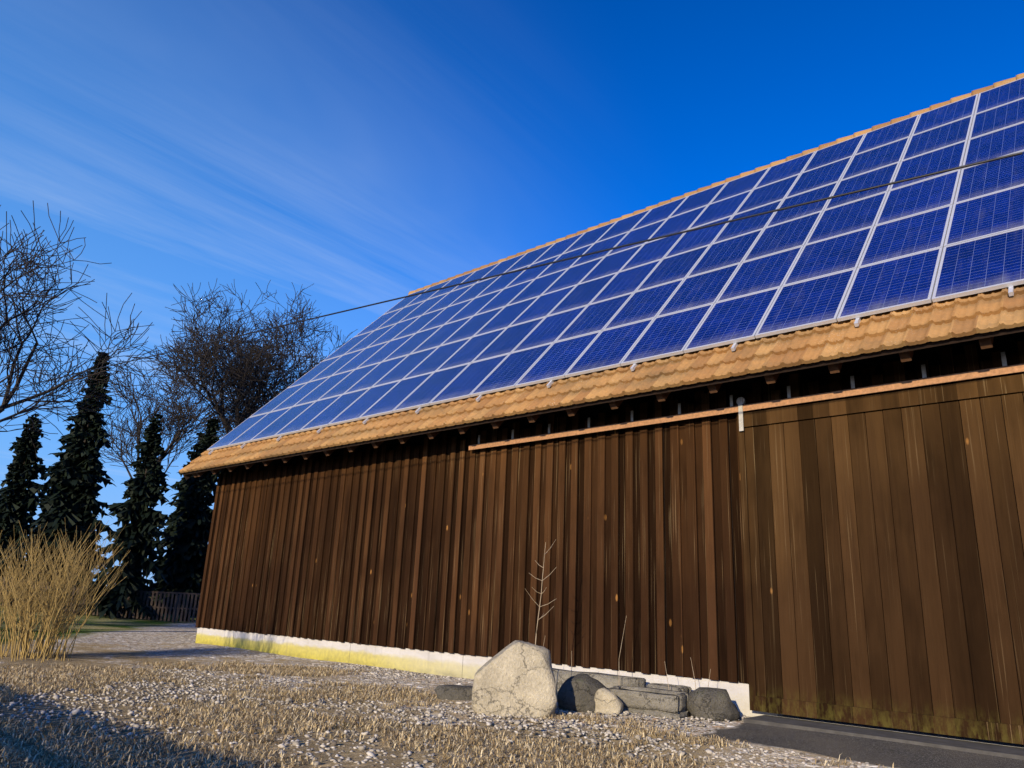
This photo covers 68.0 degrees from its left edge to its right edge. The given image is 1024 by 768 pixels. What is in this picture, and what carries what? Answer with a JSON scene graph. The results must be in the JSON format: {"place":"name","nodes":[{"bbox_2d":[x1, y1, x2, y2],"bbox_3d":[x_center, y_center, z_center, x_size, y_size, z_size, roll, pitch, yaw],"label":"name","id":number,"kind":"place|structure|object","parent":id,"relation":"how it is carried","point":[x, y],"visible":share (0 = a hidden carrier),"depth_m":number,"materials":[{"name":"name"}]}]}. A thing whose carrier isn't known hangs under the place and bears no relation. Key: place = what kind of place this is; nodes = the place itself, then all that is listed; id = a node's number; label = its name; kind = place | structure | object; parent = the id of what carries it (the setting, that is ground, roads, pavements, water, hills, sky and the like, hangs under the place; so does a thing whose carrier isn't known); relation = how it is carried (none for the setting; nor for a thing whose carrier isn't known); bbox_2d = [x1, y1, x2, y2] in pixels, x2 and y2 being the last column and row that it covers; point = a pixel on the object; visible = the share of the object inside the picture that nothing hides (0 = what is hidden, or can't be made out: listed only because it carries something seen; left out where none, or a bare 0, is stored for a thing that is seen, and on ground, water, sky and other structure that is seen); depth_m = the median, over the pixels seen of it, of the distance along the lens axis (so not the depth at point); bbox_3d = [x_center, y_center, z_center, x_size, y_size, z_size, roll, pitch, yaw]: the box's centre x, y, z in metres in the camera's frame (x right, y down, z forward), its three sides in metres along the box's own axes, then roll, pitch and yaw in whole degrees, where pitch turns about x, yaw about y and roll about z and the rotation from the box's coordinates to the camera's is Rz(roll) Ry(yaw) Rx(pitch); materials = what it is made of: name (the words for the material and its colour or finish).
{"place":"outdoors","nodes":[
{"label":"outdoors","id":0,"kind":"place"},
{"bbox_2d":[0,152,1022,391],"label":"overhead cable","id":1,"kind":"object","parent":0,"point":[891,183],"visible":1,"depth_m":7.38,"materials":[{"name":"metal"},{"name":"rubber"}]},
{"bbox_2d":[0,597,1023,767],"bbox_3d":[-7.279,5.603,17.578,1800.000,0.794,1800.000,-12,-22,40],"label":"ground","id":2,"kind":"structure","parent":0,"point":[101,642],"depth_m":7.29,"materials":[{"name":"grey gravel"}]},
{"bbox_2d":[0,411,49,599],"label":"spruce","id":3,"kind":"object","parent":2,"relation":"on","point":[18,501],"visible":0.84,"depth_m":33.24,"materials":[{"name":"green plant"}]},
{"bbox_2d":[0,351,115,616],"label":"spruce","id":4,"kind":"object","parent":2,"relation":"on","point":[78,473],"visible":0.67,"depth_m":30.38,"materials":[{"name":"green plant"}]},
{"bbox_2d":[26,491,98,611],"bbox_3d":[-18.867,6.428,32.591,3.944,7.615,3.627,-12,-22,40],"label":"spruce","id":5,"kind":"object","parent":2,"relation":"on","point":[82,542],"visible":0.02,"depth_m":32.98,"materials":[{"name":"green plant"}]},
{"bbox_2d":[22,411,103,569],"bbox_3d":[-22.648,6.229,38.719,4.276,11.482,4.902,-12,-22,40],"label":"spruce","id":6,"kind":"object","parent":2,"relation":"on","point":[42,498],"visible":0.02,"depth_m":38.75,"materials":[{"name":"green plant"}]},
{"bbox_2d":[0,522,130,662],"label":"ornamental grass clump","id":7,"kind":"object","parent":2,"relation":"on","point":[52,603],"visible":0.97,"depth_m":12.02,"materials":[{"name":"dry grass"}]},
{"bbox_2d":[0,201,187,458],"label":"bare tree","id":8,"kind":"object","parent":2,"relation":"on","point":[24,313],"visible":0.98,"depth_m":17.64,"materials":[{"name":"brown plant"}]},
{"bbox_2d":[0,578,199,622],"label":"picket fence","id":9,"kind":"object","parent":2,"relation":"on","point":[175,608],"visible":0.3,"depth_m":29.02,"materials":[{"name":"brown wood"}]},
{"bbox_2d":[72,413,174,619],"bbox_3d":[-15.059,5.435,30.168,3.994,8.799,3.712,-12,-22,40],"label":"spruce","id":10,"kind":"object","parent":2,"relation":"on","point":[140,533],"visible":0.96,"depth_m":29.58,"materials":[{"name":"green plant"}]},
{"bbox_2d":[99,352,233,581],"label":"bare tree","id":11,"kind":"object","parent":2,"relation":"on","point":[177,435],"visible":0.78,"depth_m":40.96,"materials":[{"name":"brown plant"}]},
{"bbox_2d":[142,432,205,613],"bbox_3d":[-16.904,7.503,39.232,4.407,10.371,4.536,-12,-22,40],"label":"spruce","id":12,"kind":"object","parent":2,"relation":"on","point":[180,485],"visible":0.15,"depth_m":38.97,"materials":[{"name":"green plant"}]},
{"bbox_2d":[142,418,220,620],"bbox_3d":[-13.416,5.816,32.894,4.287,8.917,3.815,-12,-22,40],"label":"spruce","id":13,"kind":"object","parent":2,"relation":"on","point":[187,553],"visible":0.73,"depth_m":32.16,"materials":[{"name":"green plant"}]},
{"bbox_2d":[139,280,355,438],"bbox_3d":[-13.163,2.675,36.375,9.828,16.737,11.245,-12,-22,40],"label":"bare tree","id":14,"kind":"object","parent":2,"relation":"on","point":[256,371],"visible":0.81,"depth_m":35.37,"materials":[{"name":"brown plant"}]},
{"bbox_2d":[0,663,869,767],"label":"gravel pebbles","id":15,"kind":"object","parent":2,"relation":"on","point":[283,745],"visible":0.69,"depth_m":7.35,"materials":[{"name":"grey gravel"}]},
{"bbox_2d":[0,660,893,767],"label":"dry grass tufts","id":16,"kind":"object","parent":2,"relation":"on","point":[79,672],"visible":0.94,"depth_m":6.49,"materials":[{"name":"beige plant"}]},
{"bbox_2d":[434,685,472,700],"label":"stone block","id":17,"kind":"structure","parent":2,"relation":"on","point":[456,692],"depth_m":9.01,"materials":[{"name":"grey stone"}]},
{"bbox_2d":[472,640,556,717],"bbox_3d":[0.024,3.214,8.321,0.903,0.771,0.667,3,-16,-1],"label":"boulder","id":18,"kind":"object","parent":2,"relation":"on","point":[515,678],"visible":0.9,"depth_m":8.02,"materials":[{"name":"stone"}]},
{"bbox_2d":[557,673,607,712],"bbox_3d":[0.839,3.549,8.758,0.670,0.392,0.551,4,-17,-6],"label":"rock","id":19,"kind":"object","parent":2,"relation":"on","point":[577,692],"visible":0.76,"depth_m":8.55,"materials":[{"name":"grey stone"}]},
{"bbox_2d":[552,668,645,693],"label":"stone beam","id":20,"kind":"structure","parent":2,"relation":"on","point":[561,676],"depth_m":9.69,"materials":[{"name":"grey stone"}]},
{"bbox_2d":[594,688,622,714],"bbox_3d":[1.081,3.564,8.556,0.350,0.269,0.257,-3,-17,19],"label":"rock","id":21,"kind":"object","parent":2,"relation":"on","point":[607,702],"visible":0.89,"depth_m":8.45,"materials":[{"name":"stone"}]},
{"bbox_2d":[195,332,1023,683],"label":"wooden wall","id":22,"kind":"structure","parent":2,"relation":"on","point":[427,544],"depth_m":11.59,"materials":[{"name":"brown wood"}]},
{"bbox_2d":[182,326,1023,479],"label":"roof rafters","id":23,"kind":"object","parent":22,"relation":"on","point":[986,340],"visible":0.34,"depth_m":9.92,"materials":[{"name":"brown wood"}]},
{"bbox_2d":[179,284,1023,472],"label":"roof tiles","id":24,"kind":"object","parent":23,"relation":"on","point":[985,312],"visible":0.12,"depth_m":9.77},
{"bbox_2d":[408,73,1023,294],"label":"roof ridge tiles","id":25,"kind":"object","parent":24,"relation":"on","point":[934,106],"visible":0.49,"depth_m":17.14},
{"bbox_2d":[207,78,1023,454],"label":"solar panel array","id":26,"kind":"object","parent":23,"relation":"on","point":[911,242],"visible":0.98,"depth_m":12.97,"materials":[{"name":"blue glass"}]},
{"bbox_2d":[469,352,1023,449],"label":"sliding door rail","id":27,"kind":"object","parent":22,"relation":"attached to","point":[741,407],"depth_m":9.35,"materials":[{"name":"metal"}]},
{"bbox_2d":[737,374,1023,744],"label":"sliding barn door","id":28,"kind":"structure","parent":22,"relation":"attached to","point":[883,545],"depth_m":8.10,"materials":[{"name":"brown wood"}]},
{"bbox_2d":[195,627,1023,759],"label":"concrete foundation","id":29,"kind":"object","parent":2,"relation":"on","point":[433,662],"visible":0.29,"depth_m":11.73,"materials":[{"name":"white concrete"}]},
{"bbox_2d":[525,541,710,689],"bbox_3d":[1.325,2.995,9.576,2.234,1.989,0.842,-1,-17,13],"label":"bare sapling","id":30,"kind":"object","parent":2,"relation":"on","point":[553,606],"visible":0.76,"depth_m":9.59,"materials":[{"name":"brown plant"}]},
{"bbox_2d":[608,686,688,718],"bbox_3d":[1.534,3.651,8.702,0.928,0.300,0.391,-9,-20,34],"label":"stone block","id":31,"kind":"object","parent":2,"relation":"on","point":[656,702],"visible":0.67,"depth_m":8.53,"materials":[{"name":"stone"}]},
{"bbox_2d":[646,683,691,692],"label":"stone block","id":32,"kind":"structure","parent":31,"relation":"on","point":[683,688],"depth_m":9.15,"materials":[{"name":"stone"}]},
{"bbox_2d":[687,687,739,720],"bbox_3d":[2.245,3.581,8.522,0.599,0.323,0.455,-2,-17,14],"label":"dark rock","id":33,"kind":"object","parent":2,"relation":"on","point":[714,704],"visible":0.88,"depth_m":8.37,"materials":[{"name":"grey stone"}]},
{"bbox_2d":[0,0,1023,585],"label":"sky","id":34,"kind":"structure","parent":0,"point":[361,152],"materials":[{"name":"blue"}]}
]}

